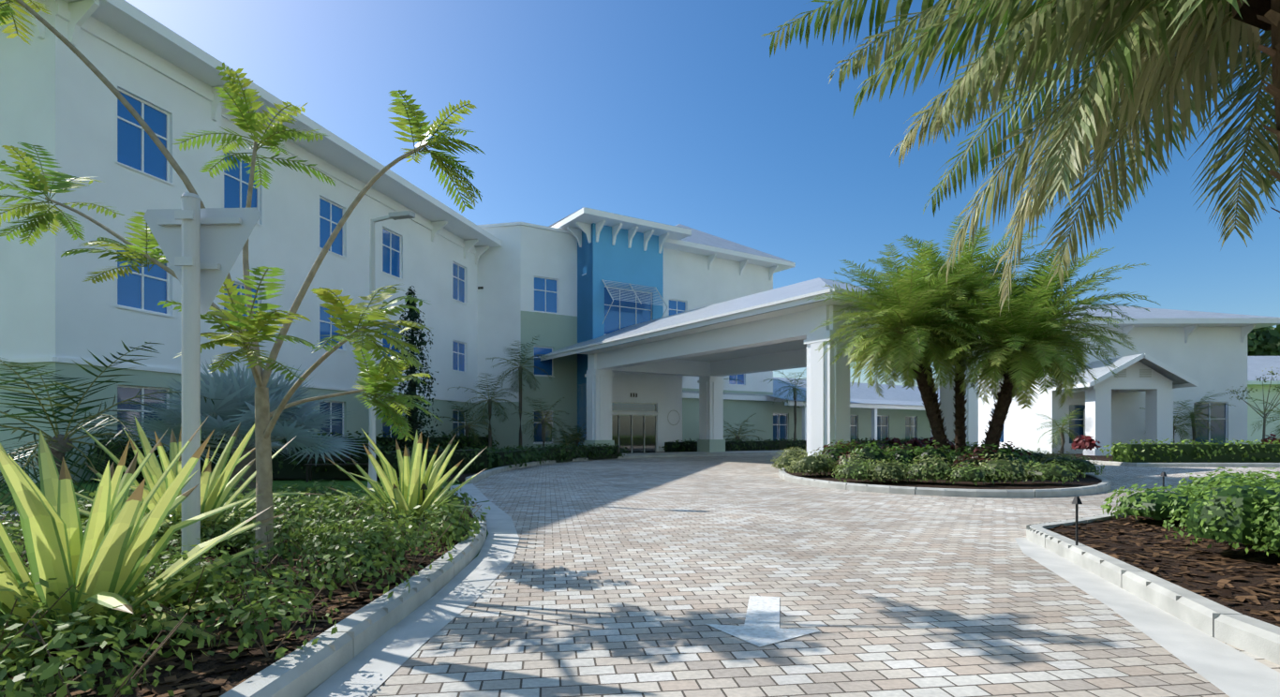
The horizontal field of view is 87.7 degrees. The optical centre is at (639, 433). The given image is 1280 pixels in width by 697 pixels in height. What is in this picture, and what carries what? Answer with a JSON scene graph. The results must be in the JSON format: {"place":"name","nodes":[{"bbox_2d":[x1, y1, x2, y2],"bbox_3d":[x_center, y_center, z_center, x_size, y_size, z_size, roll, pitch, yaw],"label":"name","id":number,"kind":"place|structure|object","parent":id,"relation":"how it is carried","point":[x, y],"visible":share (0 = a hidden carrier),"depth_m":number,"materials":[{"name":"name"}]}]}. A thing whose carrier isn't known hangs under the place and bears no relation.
{"place":"outdoors","nodes":[
{"label":"outdoors","id":0,"kind":"place"},
{"bbox_2d":[0,479,489,557],"bbox_3d":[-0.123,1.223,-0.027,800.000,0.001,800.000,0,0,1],"label":"lawn","id":1,"kind":"structure","parent":0,"point":[301,483],"depth_m":15.73,"materials":[{"name":"green plant"}]},
{"bbox_2d":[0,505,473,696],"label":"bed mulch","id":2,"kind":"object","parent":1,"relation":"on","point":[239,675],"depth_m":3.53,"materials":[{"name":"brown wood"}]},
{"bbox_2d":[75,473,476,481],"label":"planting mulch","id":3,"kind":"object","parent":1,"relation":"on","point":[462,477],"visible":0.08,"depth_m":18.01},
{"bbox_2d":[0,0,1279,696],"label":"plants","id":4,"kind":"object","parent":1,"relation":"on","point":[126,526],"depth_m":6.28,"materials":[{"name":"green plant"}]},
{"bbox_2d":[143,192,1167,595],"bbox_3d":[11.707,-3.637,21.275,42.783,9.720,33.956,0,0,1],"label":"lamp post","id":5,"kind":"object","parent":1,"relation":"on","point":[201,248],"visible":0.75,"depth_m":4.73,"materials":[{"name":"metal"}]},
{"bbox_2d":[651,449,774,452],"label":"curb","id":6,"kind":"structure","parent":1,"relation":"on","point":[672,452],"depth_m":39.11,"materials":[{"name":"grey concrete"}]},
{"bbox_2d":[1044,453,1113,461],"bbox_3d":[44.578,1.173,31.743,51.800,0.001,14.800,0,0,1],"label":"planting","id":7,"kind":"object","parent":1,"relation":"on","point":[1100,457],"depth_m":34.29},
{"bbox_2d":[1046,515,1279,626],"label":"bed mulch","id":8,"kind":"object","parent":1,"relation":"on","point":[1264,602],"visible":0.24,"depth_m":5.77,"materials":[{"name":"brown wood"}]},
{"bbox_2d":[0,483,489,515],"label":"sidewalk","id":9,"kind":"structure","parent":0,"point":[472,490],"depth_m":13.61,"materials":[{"name":"concrete"}]},
{"bbox_2d":[0,0,1279,483],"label":"building walls","id":10,"kind":"structure","parent":0,"point":[58,99],"depth_m":27.54,"materials":[{"name":"white paint"}]},
{"bbox_2d":[0,0,1279,455],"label":"building trim","id":11,"kind":"structure","parent":10,"relation":"attached to","point":[759,341],"depth_m":29.86,"materials":[{"name":"white paint"}]},
{"bbox_2d":[117,91,1225,453],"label":"windows","id":12,"kind":"structure","parent":10,"relation":"in","point":[627,431],"depth_m":30.27,"materials":[{"name":"blue glass"}]},
{"bbox_2d":[130,3,1279,405],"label":"building roofs","id":13,"kind":"structure","parent":10,"relation":"on","point":[867,394],"depth_m":39.40,"materials":[{"name":"white metal"}]},
{"bbox_2d":[124,0,1279,387],"label":"sky","id":14,"kind":"structure","parent":0,"point":[673,112],"materials":[{"name":"blue"}]},
{"bbox_2d":[622,449,799,455],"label":"entrance walk","id":15,"kind":"structure","parent":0,"point":[647,453],"depth_m":37.54,"materials":[{"name":"concrete"}]},
{"bbox_2d":[368,454,1279,696],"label":"driveway pavers","id":16,"kind":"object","parent":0,"point":[627,578],"visible":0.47,"depth_m":4.92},
{"bbox_2d":[305,501,519,696],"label":"gutter","id":17,"kind":"object","parent":16,"relation":"on","point":[371,668],"visible":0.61,"depth_m":4.36,"materials":[{"name":"concrete"}]},
{"bbox_2d":[0,451,1279,696],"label":"kerbs","id":18,"kind":"structure","parent":16,"relation":"on","point":[307,669],"depth_m":4.58,"materials":[{"name":"concrete"}]},
{"bbox_2d":[706,595,819,646],"bbox_3d":[0.868,1.214,4.375,0.688,0.001,1.186,0,0,29],"label":"arrow marking","id":19,"kind":"object","parent":16,"relation":"on","point":[761,627],"visible":1,"depth_m":4.19,"materials":[{"name":"paint"}]},
{"bbox_2d":[784,467,1101,490],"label":"island mulch","id":20,"kind":"object","parent":16,"relation":"on","point":[1087,481],"visible":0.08,"depth_m":15.00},
{"bbox_2d":[1014,537,1279,696],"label":"gutter","id":21,"kind":"object","parent":16,"relation":"on","point":[1227,670],"visible":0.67,"depth_m":3.98,"materials":[{"name":"concrete"}]}
]}

